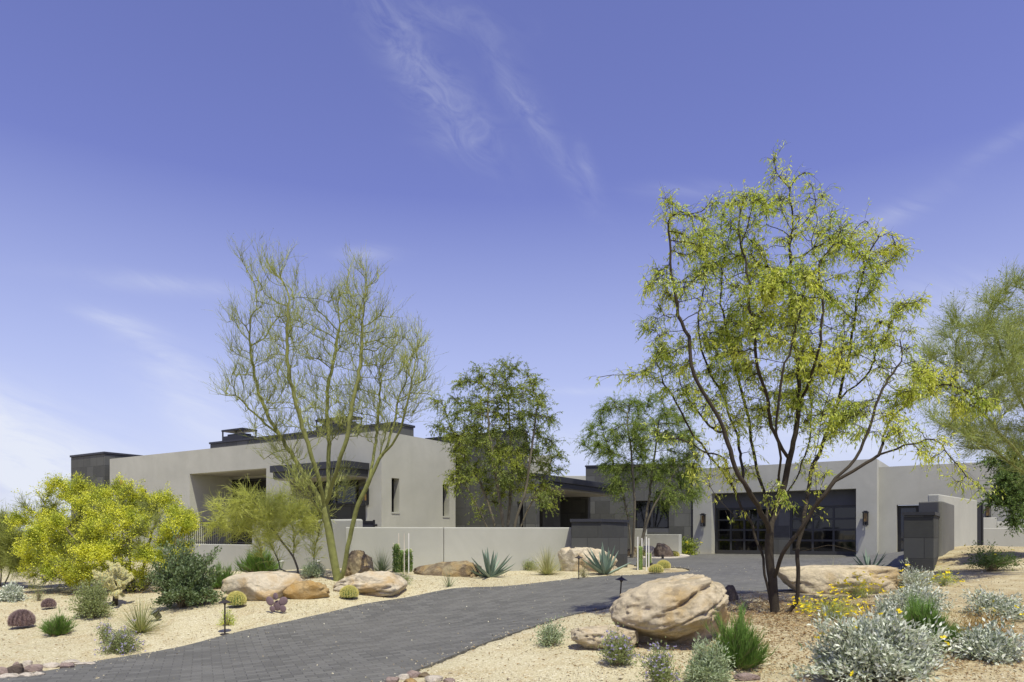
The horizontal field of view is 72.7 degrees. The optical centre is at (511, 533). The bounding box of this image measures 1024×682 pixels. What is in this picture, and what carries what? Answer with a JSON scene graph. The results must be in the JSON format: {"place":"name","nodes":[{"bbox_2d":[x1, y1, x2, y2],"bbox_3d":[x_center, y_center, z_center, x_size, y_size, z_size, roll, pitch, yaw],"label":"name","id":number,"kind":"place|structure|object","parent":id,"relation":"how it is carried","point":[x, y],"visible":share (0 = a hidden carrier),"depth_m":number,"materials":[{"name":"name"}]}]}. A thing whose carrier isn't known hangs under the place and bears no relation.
{"place":"outdoors","nodes":[
{"label":"outdoors","id":0,"kind":"place"},
{"bbox_2d":[0,551,903,681],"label":"driveway","id":1,"kind":"structure","parent":0,"point":[361,632],"depth_m":11.15,"materials":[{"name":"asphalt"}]},
{"bbox_2d":[0,673,17,677],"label":"edging stone","id":2,"kind":"object","parent":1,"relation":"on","point":[8,675],"visible":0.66,"depth_m":8.43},
{"bbox_2d":[60,662,74,667],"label":"edging stone","id":3,"kind":"object","parent":1,"relation":"on","point":[67,665],"visible":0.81,"depth_m":9.14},
{"bbox_2d":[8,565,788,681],"bbox_3d":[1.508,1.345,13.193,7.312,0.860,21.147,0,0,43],"label":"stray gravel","id":4,"kind":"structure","parent":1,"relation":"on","point":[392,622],"depth_m":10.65,"materials":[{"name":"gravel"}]},
{"bbox_2d":[0,534,1023,681],"bbox_3d":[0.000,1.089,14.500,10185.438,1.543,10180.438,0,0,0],"label":"ground","id":5,"kind":"structure","parent":0,"point":[488,664],"depth_m":11.37,"materials":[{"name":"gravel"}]},
{"bbox_2d":[0,580,30,602],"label":"brittlebush","id":6,"kind":"object","parent":5,"relation":"on","point":[12,593],"visible":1,"depth_m":14.33,"materials":[{"name":"plant"}]},
{"bbox_2d":[7,663,23,673],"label":"edging stone","id":7,"kind":"object","parent":5,"relation":"on","point":[18,668],"visible":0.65,"depth_m":8.64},
{"bbox_2d":[0,497,37,586],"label":"palo verde shrub","id":8,"kind":"object","parent":5,"relation":"on","point":[9,562],"visible":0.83,"depth_m":17.61,"materials":[{"name":"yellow plant"}]},
{"bbox_2d":[7,609,35,626],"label":"hedgehog cactus","id":9,"kind":"object","parent":5,"relation":"on","point":[20,617],"visible":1,"depth_m":12.23,"materials":[{"name":"plant"}]},
{"bbox_2d":[24,664,42,671],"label":"edging stone","id":10,"kind":"object","parent":5,"relation":"on","point":[34,668],"visible":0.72,"depth_m":8.87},
{"bbox_2d":[32,582,48,600],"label":"dry weed","id":11,"kind":"object","parent":5,"relation":"on","point":[38,596],"visible":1,"depth_m":14.52,"materials":[{"name":"green plant"}]},
{"bbox_2d":[40,598,56,607],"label":"hedgehog cactus","id":12,"kind":"object","parent":5,"relation":"on","point":[49,602],"visible":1,"depth_m":13.71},
{"bbox_2d":[43,662,59,667],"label":"edging stone","id":13,"kind":"object","parent":5,"relation":"on","point":[51,665],"visible":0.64,"depth_m":9.18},
{"bbox_2d":[34,605,78,635],"bbox_3d":[-7.620,1.449,11.673,0.673,0.548,0.587,0,0,0],"label":"desert broom","id":14,"kind":"object","parent":5,"relation":"on","point":[60,625],"visible":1,"depth_m":11.61,"materials":[{"name":"plant"}]},
{"bbox_2d":[64,573,116,618],"bbox_3d":[-7.855,1.165,12.999,0.867,0.852,0.834,0,0,-20],"label":"sage shrub","id":15,"kind":"object","parent":5,"relation":"on","point":[92,604],"visible":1,"depth_m":12.89,"materials":[{"name":"green plant"}]},
{"bbox_2d":[1,470,202,592],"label":"flowering palo verde","id":16,"kind":"object","parent":5,"relation":"on","point":[90,541],"visible":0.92,"depth_m":16.32,"materials":[{"name":"yellow plant"}]},
{"bbox_2d":[91,615,115,643],"bbox_3d":[-6.351,1.504,10.829,0.333,0.482,0.341,0,0,-14],"label":"purple aster","id":17,"kind":"object","parent":5,"relation":"on","point":[106,629],"visible":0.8,"depth_m":10.79,"materials":[{"name":"green plant"}]},
{"bbox_2d":[92,560,133,605],"bbox_3d":[-8.068,1.010,14.039,0.890,0.969,0.727,0,0,23],"label":"cholla cactus","id":18,"kind":"object","parent":5,"relation":"on","point":[118,577],"visible":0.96,"depth_m":13.99,"materials":[{"name":"beige plant"}]},
{"bbox_2d":[94,617,148,654],"bbox_3d":[-5.756,1.527,10.325,0.744,0.567,0.704,0,0,0],"label":"purple aster","id":19,"kind":"object","parent":5,"relation":"on","point":[120,643],"visible":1,"depth_m":10.25,"materials":[{"name":"green plant"}]},
{"bbox_2d":[124,562,155,587],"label":"shrub","id":20,"kind":"object","parent":5,"relation":"on","point":[134,582],"visible":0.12,"depth_m":17.87,"materials":[{"name":"green plant"}]},
{"bbox_2d":[111,596,175,636],"bbox_3d":[-6.201,1.363,11.681,1.311,0.763,1.289,0,0,25],"label":"desert spoon","id":21,"kind":"object","parent":5,"relation":"on","point":[140,625],"visible":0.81,"depth_m":11.62,"materials":[{"name":"green plant"}]},
{"bbox_2d":[151,608,161,620],"bbox_3d":[-6.381,1.496,12.456,0.188,0.321,0.180,0,0,0],"label":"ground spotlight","id":22,"kind":"object","parent":5,"relation":"on","point":[158,614],"visible":0.74,"depth_m":12.44,"materials":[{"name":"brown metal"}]},
{"bbox_2d":[5,570,326,601],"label":"leaf litter","id":23,"kind":"object","parent":5,"relation":"on","point":[102,587],"visible":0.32,"depth_m":16.49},
{"bbox_2d":[144,516,226,608],"bbox_3d":[-6.339,0.557,13.591,1.634,1.837,1.625,0,0,0],"label":"jojoba shrub","id":24,"kind":"object","parent":5,"relation":"on","point":[185,582],"visible":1,"depth_m":13.43,"materials":[{"name":"green plant"}]},
{"bbox_2d":[218,599,231,634],"bbox_3d":[-4.750,1.425,11.520,0.212,0.708,0.212,0,0,0],"label":"path light","id":25,"kind":"object","parent":5,"relation":"on","point":[224,601],"visible":0.94,"depth_m":11.51,"materials":[{"name":"brown metal"}]},
{"bbox_2d":[208,560,243,588],"bbox_3d":[-6.484,0.870,15.620,0.849,0.706,0.867,0,0,-34],"label":"desert broom","id":26,"kind":"object","parent":5,"relation":"on","point":[226,574],"visible":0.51,"depth_m":15.53,"materials":[{"name":"plant"}]},
{"bbox_2d":[216,606,236,625],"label":"weed tuft","id":27,"kind":"object","parent":5,"relation":"on","point":[228,619],"visible":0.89,"depth_m":12.00,"materials":[{"name":"green plant"}]},
{"bbox_2d":[226,591,246,604],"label":"barrel cactus","id":28,"kind":"object","parent":5,"relation":"on","point":[237,597],"visible":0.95,"depth_m":13.05,"materials":[{"name":"plant"}]},
{"bbox_2d":[233,547,283,572],"bbox_3d":[-7.171,0.688,19.558,1.170,0.852,1.468,0,0,31],"label":"pine shrub","id":29,"kind":"object","parent":5,"relation":"on","point":[250,562],"visible":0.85,"depth_m":19.43,"materials":[{"name":"plant"}]},
{"bbox_2d":[54,572,463,600],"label":"leaf litter","id":30,"kind":"object","parent":5,"relation":"on","point":[316,580],"visible":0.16,"depth_m":15.74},
{"bbox_2d":[221,571,302,600],"bbox_3d":[-5.039,1.114,14.231,1.497,0.695,1.160,0,0,25],"label":"boulder","id":31,"kind":"object","parent":5,"relation":"on","point":[259,586],"visible":0.69,"depth_m":13.83,"materials":[{"name":"stone"}]},
{"bbox_2d":[166,519,362,571],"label":"patio wall","id":32,"kind":"structure","parent":5,"relation":"on","point":[228,553],"depth_m":21.66,"materials":[{"name":"paint"}]},
{"bbox_2d":[363,520,376,526],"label":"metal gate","id":33,"kind":"structure","parent":32,"relation":"attached to","point":[369,524],"depth_m":21.32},
{"bbox_2d":[196,474,340,573],"bbox_3d":[-6.138,-0.181,17.447,3.688,2.581,2.695,0,0,27],"label":"young palo verde","id":34,"kind":"object","parent":5,"relation":"on","point":[274,508],"visible":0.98,"depth_m":17.12,"materials":[{"name":"green plant"}]},
{"bbox_2d":[266,593,287,611],"bbox_3d":[-4.322,1.263,12.814,0.405,0.373,0.120,0,0,-14],"label":"prickly pear","id":35,"kind":"object","parent":5,"relation":"on","point":[280,603],"visible":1,"depth_m":12.81,"materials":[{"name":"plant"}]},
{"bbox_2d":[283,580,329,598],"bbox_3d":[-4.133,1.198,14.057,0.933,0.530,0.672,0,0,0],"label":"boulder","id":36,"kind":"object","parent":5,"relation":"on","point":[308,589],"visible":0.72,"depth_m":13.81,"materials":[{"name":"orange stone"}]},
{"bbox_2d":[300,554,326,577],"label":"grey shrub","id":37,"kind":"object","parent":5,"relation":"on","point":[314,570],"visible":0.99,"depth_m":15.99,"materials":[{"name":"green plant"}]},
{"bbox_2d":[198,231,447,580],"bbox_3d":[-4.247,-2.842,15.659,5.816,8.032,3.426,0,0,0],"label":"palo verde tree","id":38,"kind":"object","parent":5,"relation":"on","point":[323,499],"visible":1,"depth_m":15.46,"materials":[{"name":"green plant"}]},
{"bbox_2d":[339,585,358,597],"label":"barrel cactus","id":39,"kind":"object","parent":5,"relation":"on","point":[347,591],"visible":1,"depth_m":13.93,"materials":[{"name":"plant"}]},
{"bbox_2d":[345,550,374,575],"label":"boulder","id":40,"kind":"object","parent":5,"relation":"on","point":[359,561],"visible":0.49,"depth_m":16.12,"materials":[{"name":"brown stone"}]},
{"bbox_2d":[333,571,407,596],"bbox_3d":[-3.103,1.149,14.937,1.664,0.714,1.157,0,0,0],"label":"boulder","id":41,"kind":"object","parent":5,"relation":"on","point":[380,583],"visible":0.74,"depth_m":14.55,"materials":[{"name":"stone"}]},
{"bbox_2d":[369,547,396,570],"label":"shrub","id":42,"kind":"object","parent":5,"relation":"on","point":[380,563],"depth_m":17.71,"materials":[{"name":"plant"}]},
{"bbox_2d":[386,677,398,681],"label":"loose stone","id":43,"kind":"object","parent":5,"relation":"on","point":[392,679],"visible":1,"depth_m":7.47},
{"bbox_2d":[392,543,400,572],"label":"columnar cactus","id":44,"kind":"object","parent":5,"relation":"on","point":[396,548],"visible":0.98,"depth_m":17.93,"materials":[{"name":"green plant"}]},
{"bbox_2d":[399,549,405,571],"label":"columnar cactus","id":45,"kind":"object","parent":5,"relation":"on","point":[402,560],"visible":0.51,"depth_m":18.16,"materials":[{"name":"green plant"}]},
{"bbox_2d":[405,549,413,571],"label":"columnar cactus","id":46,"kind":"object","parent":5,"relation":"on","point":[410,561],"visible":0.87,"depth_m":18.25,"materials":[{"name":"green plant"}]},
{"bbox_2d":[406,670,420,677],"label":"loose stone","id":47,"kind":"object","parent":5,"relation":"on","point":[413,674],"visible":0.7,"depth_m":7.70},
{"bbox_2d":[424,675,442,681],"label":"loose stone","id":48,"kind":"object","parent":5,"relation":"on","point":[434,678],"visible":1,"depth_m":7.44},
{"bbox_2d":[413,560,481,576],"bbox_3d":[-1.614,1.002,17.560,1.846,0.683,0.885,0,0,0],"label":"boulder","id":49,"kind":"object","parent":5,"relation":"on","point":[460,568],"visible":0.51,"depth_m":17.32,"materials":[{"name":"brown stone"}]},
{"bbox_2d":[438,571,462,586],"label":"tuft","id":50,"kind":"object","parent":5,"relation":"on","point":[449,583],"visible":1,"depth_m":15.41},
{"bbox_2d":[345,527,570,570],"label":"courtyard wall","id":51,"kind":"structure","parent":5,"relation":"on","point":[430,545],"depth_m":19.42,"materials":[{"name":"paint"}]},
{"bbox_2d":[470,548,513,577],"bbox_3d":[-0.588,0.720,17.411,1.431,0.808,1.026,0,0,-28],"label":"agave","id":52,"kind":"object","parent":5,"relation":"on","point":[490,571],"visible":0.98,"depth_m":17.29,"materials":[{"name":"plant"}]},
{"bbox_2d":[423,356,569,526],"bbox_3d":[-0.497,-2.312,22.600,4.898,6.904,3.356,0,0,0],"label":"acacia tree","id":53,"kind":"object","parent":5,"relation":"on","point":[515,466],"visible":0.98,"depth_m":22.25,"materials":[{"name":"green plant"}]},
{"bbox_2d":[522,557,538,570],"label":"weed tuft","id":54,"kind":"object","parent":5,"relation":"on","point":[527,566],"visible":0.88,"depth_m":19.50,"materials":[{"name":"green plant"}]},
{"bbox_2d":[517,544,572,574],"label":"bunch grass","id":55,"kind":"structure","parent":5,"relation":"on","point":[546,569],"depth_m":17.95,"materials":[{"name":"plant"}]},
{"bbox_2d":[70,416,1021,561],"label":"desert house","id":56,"kind":"structure","parent":5,"relation":"on","point":[861,508],"depth_m":30.50,"materials":[{"name":"paint"}]},
{"bbox_2d":[232,478,265,544],"bbox_3d":[-10.558,-0.822,30.225,4.887,3.244,0.070,0,0,32],"label":"sliding door","id":57,"kind":"structure","parent":56,"relation":"in","point":[262,481],"depth_m":30.97,"materials":[{"name":"black glass"}]},
{"bbox_2d":[325,481,357,504],"bbox_3d":[-6.535,-1.557,26.602,1.692,0.872,0.070,0,0,32],"label":"window","id":58,"kind":"structure","parent":56,"relation":"in","point":[351,498],"depth_m":26.41,"materials":[{"name":"black glass"}]},
{"bbox_2d":[392,479,393,511],"bbox_3d":[-4.367,-1.368,24.766,0.070,1.202,0.408,0,0,32],"label":"window","id":59,"kind":"structure","parent":56,"relation":"in","point":[392,479],"depth_m":24.90,"materials":[{"name":"black glass"}]},
{"bbox_2d":[636,501,668,527],"bbox_3d":[7.238,-0.990,35.935,1.685,1.413,0.070,0,0,13],"label":"window","id":60,"kind":"structure","parent":56,"relation":"in","point":[657,520],"depth_m":35.94,"materials":[{"name":"black glass"}]},
{"bbox_2d":[716,507,773,553],"bbox_3d":[11.393,-0.135,34.138,2.829,2.310,0.080,0,0,35],"label":"garage door","id":61,"kind":"structure","parent":56,"relation":"in","point":[737,537],"depth_m":34.27,"materials":[{"name":"black glass"}]},
{"bbox_2d":[790,505,855,554],"bbox_3d":[14.339,-0.135,32.091,2.891,2.310,0.080,0,0,35],"label":"garage door","id":62,"kind":"structure","parent":56,"relation":"in","point":[841,531],"depth_m":31.99,"materials":[{"name":"black glass"}]},
{"bbox_2d":[898,505,918,551],"bbox_3d":[17.329,-0.135,30.446,0.817,2.230,0.070,0,0,35],"label":"side door","id":63,"kind":"structure","parent":56,"relation":"in","point":[901,508],"depth_m":30.57,"materials":[{"name":"black metal"}]},
{"bbox_2d":[530,615,569,647],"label":"brittlebush","id":64,"kind":"object","parent":5,"relation":"on","point":[548,637],"visible":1,"depth_m":9.16,"materials":[{"name":"green plant"}]},
{"bbox_2d":[576,563,591,577],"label":"dry weed","id":65,"kind":"object","parent":5,"relation":"on","point":[582,572],"visible":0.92,"depth_m":17.01,"materials":[{"name":"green plant"}]},
{"bbox_2d":[558,547,618,571],"bbox_3d":[2.111,0.883,19.119,1.707,1.092,1.114,0,0,0],"label":"boulder","id":66,"kind":"object","parent":5,"relation":"on","point":[574,553],"visible":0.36,"depth_m":18.71,"materials":[{"name":"stone"}]},
{"bbox_2d":[570,519,628,567],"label":"stone screen wall","id":67,"kind":"structure","parent":5,"relation":"on","point":[610,534],"depth_m":19.11,"materials":[{"name":"stone"}]},
{"bbox_2d":[570,625,638,648],"bbox_3d":[1.190,1.350,8.911,0.884,0.343,0.664,0,0,0],"label":"boulder","id":68,"kind":"object","parent":5,"relation":"on","point":[587,637],"visible":0.66,"depth_m":8.73,"materials":[{"name":"stone"}]},
{"bbox_2d":[581,542,632,574],"bbox_3d":[2.452,0.653,17.865,1.403,0.923,1.114,0,0,0],"label":"agave","id":69,"kind":"object","parent":5,"relation":"on","point":[605,567],"visible":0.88,"depth_m":17.70,"materials":[{"name":"green plant"}]},
{"bbox_2d":[596,622,640,665],"bbox_3d":[1.196,1.254,7.872,0.569,0.520,0.511,0,0,0],"label":"purple aster","id":70,"kind":"object","parent":5,"relation":"on","point":[617,654],"visible":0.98,"depth_m":7.82,"materials":[{"name":"green plant"}]},
{"bbox_2d":[636,546,643,569],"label":"columnar cactus","id":71,"kind":"object","parent":5,"relation":"on","point":[640,558],"visible":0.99,"depth_m":19.10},
{"bbox_2d":[648,564,663,572],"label":"barrel cactus","id":72,"kind":"object","parent":5,"relation":"on","point":[655,568],"visible":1,"depth_m":17.98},
{"bbox_2d":[634,529,681,553],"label":"entry wall","id":73,"kind":"structure","parent":5,"relation":"on","point":[673,542],"depth_m":32.52,"materials":[{"name":"paint"}]},
{"bbox_2d":[632,636,685,681],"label":"purple aster","id":74,"kind":"object","parent":5,"relation":"on","point":[660,670],"visible":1,"depth_m":6.98,"materials":[{"name":"green plant"}]},
{"bbox_2d":[628,554,689,558],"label":"gravel island","id":75,"kind":"structure","parent":5,"relation":"on","point":[680,556],"depth_m":28.82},
{"bbox_2d":[570,385,710,557],"bbox_3d":[5.468,-2.581,28.890,6.014,7.471,3.508,0,0,-13],"label":"feathery tree","id":76,"kind":"object","parent":75,"relation":"on","point":[638,431],"visible":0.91,"depth_m":28.69,"materials":[{"name":"green plant"}]},
{"bbox_2d":[654,543,673,556],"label":"boulder","id":77,"kind":"object","parent":75,"relation":"on","point":[660,549],"visible":0.62,"depth_m":29.03,"materials":[{"name":"stone"}]},
{"bbox_2d":[657,560,670,568],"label":"barrel cactus","id":78,"kind":"object","parent":5,"relation":"on","point":[665,564],"visible":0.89,"depth_m":18.89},
{"bbox_2d":[609,573,729,643],"bbox_3d":[2.136,1.351,9.291,1.654,1.626,1.688,0,0,0],"label":"boulder","id":79,"kind":"object","parent":5,"relation":"on","point":[675,609],"visible":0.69,"depth_m":8.80,"materials":[{"name":"stone"}]},
{"bbox_2d":[682,535,702,554],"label":"flowering shrub","id":80,"kind":"object","parent":5,"relation":"on","point":[687,545],"visible":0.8,"depth_m":32.78,"materials":[{"name":"green plant"}]},
{"bbox_2d":[677,632,738,681],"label":"silver shrub","id":81,"kind":"object","parent":5,"relation":"on","point":[706,666],"visible":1,"depth_m":7.12,"materials":[{"name":"green plant"}]},
{"bbox_2d":[418,610,1023,681],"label":"leaf litter","id":82,"kind":"object","parent":5,"relation":"on","point":[957,662],"visible":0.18,"depth_m":7.88,"materials":[{"name":"plant"}]},
{"bbox_2d":[725,585,738,601],"bbox_3d":[3.744,1.112,11.968,0.352,0.476,0.270,0,0,0],"label":"landscape light","id":83,"kind":"object","parent":5,"relation":"on","point":[731,592],"visible":0.38,"depth_m":11.88,"materials":[{"name":"metal"}]},
{"bbox_2d":[699,601,776,669],"bbox_3d":[2.590,1.116,7.836,0.716,0.809,0.832,0,0,-36],"label":"desert broom","id":84,"kind":"object","parent":5,"relation":"on","point":[744,643],"visible":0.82,"depth_m":7.71,"materials":[{"name":"plant"}]},
{"bbox_2d":[733,672,760,680],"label":"loose stone","id":85,"kind":"object","parent":5,"relation":"on","point":[744,676],"visible":0.9,"depth_m":7.28,"materials":[{"name":"stone"}]},
{"bbox_2d":[558,594,1020,660],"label":"leaf litter","id":86,"kind":"object","parent":5,"relation":"on","point":[782,610],"visible":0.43,"depth_m":10.43,"materials":[{"name":"plant"}]},
{"bbox_2d":[586,140,1010,614],"bbox_3d":[4.483,-2.307,10.535,6.807,7.232,2.723,0,0,0],"label":"mesquite tree","id":87,"kind":"object","parent":5,"relation":"on","point":[771,284],"visible":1,"depth_m":10.41,"materials":[{"name":"green plant"}]},
{"bbox_2d":[791,595,816,613],"bbox_3d":[4.372,1.005,10.403,0.397,0.386,0.320,0,0,0],"label":"desert marigold","id":88,"kind":"object","parent":5,"relation":"on","point":[809,603],"visible":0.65,"depth_m":10.40,"materials":[{"name":"yellow plant"}]},
{"bbox_2d":[788,584,873,619],"bbox_3d":[4.490,0.969,9.835,1.141,0.534,0.644,0,0,0],"label":"desert marigold","id":89,"kind":"object","parent":5,"relation":"on","point":[835,607],"visible":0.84,"depth_m":9.83,"materials":[{"name":"yellow plant"}]},
{"bbox_2d":[777,565,902,594],"bbox_3d":[6.167,0.961,13.282,2.473,0.732,1.065,0,0,0],"label":"boulder","id":90,"kind":"object","parent":5,"relation":"on","point":[817,578],"visible":0.71,"depth_m":12.94,"materials":[{"name":"stone"}]},
{"bbox_2d":[832,571,887,597],"bbox_3d":[6.032,0.891,12.211,1.062,0.492,0.678,0,0,0],"label":"desert marigold","id":91,"kind":"object","parent":5,"relation":"on","point":[855,590],"visible":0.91,"depth_m":12.14,"materials":[{"name":"yellow plant"}]},
{"bbox_2d":[850,548,891,565],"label":"agave","id":92,"kind":"object","parent":5,"relation":"on","point":[867,560],"visible":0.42,"depth_m":18.01,"materials":[{"name":"plant"}]},
{"bbox_2d":[781,602,965,681],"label":"brittlebush","id":93,"kind":"object","parent":5,"relation":"on","point":[864,649],"visible":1,"depth_m":6.87,"materials":[{"name":"plant"}]},
{"bbox_2d":[867,595,903,625],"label":"brittlebush","id":94,"kind":"object","parent":5,"relation":"on","point":[883,608],"visible":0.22,"depth_m":8.72,"materials":[{"name":"plant"}]},
{"bbox_2d":[864,578,956,614],"bbox_3d":[5.827,0.923,10.101,1.042,0.566,1.047,0,0,44],"label":"brittlebush","id":95,"kind":"object","parent":5,"relation":"on","point":[901,597],"visible":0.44,"depth_m":9.99,"materials":[{"name":"plant"}]},
{"bbox_2d":[896,558,940,590],"bbox_3d":[7.516,0.768,12.949,0.792,0.671,0.740,0,0,0],"label":"brittlebush","id":96,"kind":"object","parent":5,"relation":"on","point":[909,576],"visible":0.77,"depth_m":12.89,"materials":[{"name":"plant"}]},
{"bbox_2d":[902,501,953,571],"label":"stone gate pier","id":97,"kind":"structure","parent":5,"relation":"on","point":[928,533],"depth_m":16.93,"materials":[{"name":"stone"}]},
{"bbox_2d":[892,589,968,650],"bbox_3d":[4.794,1.004,8.033,1.016,0.705,0.951,0,0,-23],"label":"desert broom","id":98,"kind":"object","parent":5,"relation":"on","point":[916,612],"visible":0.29,"depth_m":7.94,"materials":[{"name":"plant"}]},
{"bbox_2d":[921,566,965,585],"bbox_3d":[8.312,0.793,13.388,0.743,0.425,0.703,0,0,38],"label":"desert marigold","id":99,"kind":"object","parent":5,"relation":"on","point":[942,582],"visible":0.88,"depth_m":13.32,"materials":[{"name":"yellow plant"}]},
{"bbox_2d":[928,494,976,546],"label":"stucco yard wall","id":100,"kind":"structure","parent":5,"relation":"on","point":[965,522],"depth_m":22.71,"materials":[{"name":"paint"}]},
{"bbox_2d":[898,255,1023,485],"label":"broad palo verde","id":101,"kind":"object","parent":5,"relation":"on","point":[1010,335],"visible":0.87,"depth_m":13.28,"materials":[{"name":"green plant"}]},
{"bbox_2d":[977,504,983,544],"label":"side gate","id":102,"kind":"structure","parent":5,"relation":"on","point":[980,524],"depth_m":24.30,"materials":[{"name":"metal"}]},
{"bbox_2d":[941,604,1023,644],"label":"dry shrub","id":103,"kind":"object","parent":5,"relation":"on","point":[978,621],"visible":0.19,"depth_m":8.30,"materials":[{"name":"grey plant"}]},
{"bbox_2d":[949,614,1023,664],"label":"brittlebush","id":104,"kind":"object","parent":5,"relation":"on","point":[988,644],"visible":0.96,"depth_m":7.45,"materials":[{"name":"plant"}]},
{"bbox_2d":[958,585,1023,621],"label":"brittlebush","id":105,"kind":"object","parent":5,"relation":"on","point":[1010,606],"visible":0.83,"depth_m":9.67,"materials":[{"name":"plant"}]},
{"bbox_2d":[961,540,1023,570],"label":"creosote bush","id":106,"kind":"object","parent":5,"relation":"on","point":[988,562],"visible":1,"depth_m":15.14,"materials":[{"name":"green plant"}]},
{"bbox_2d":[972,437,1023,537],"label":"ironwood tree","id":107,"kind":"object","parent":5,"relation":"on","point":[1012,500],"visible":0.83,"depth_m":16.09,"materials":[{"name":"green plant"}]},
{"bbox_2d":[984,518,1023,546],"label":"yard wall","id":108,"kind":"structure","parent":5,"relation":"on","point":[992,533],"depth_m":25.30,"materials":[{"name":"paint"}]},
{"bbox_2d":[0,547,1023,679],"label":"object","id":109,"kind":"object","parent":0,"point":[482,644],"visible":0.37,"depth_m":11.64,"materials":[{"name":"stone"}]},
{"bbox_2d":[0,0,1023,532],"label":"sky","id":110,"kind":"structure","parent":0,"point":[509,161],"materials":[{"name":"blue"}]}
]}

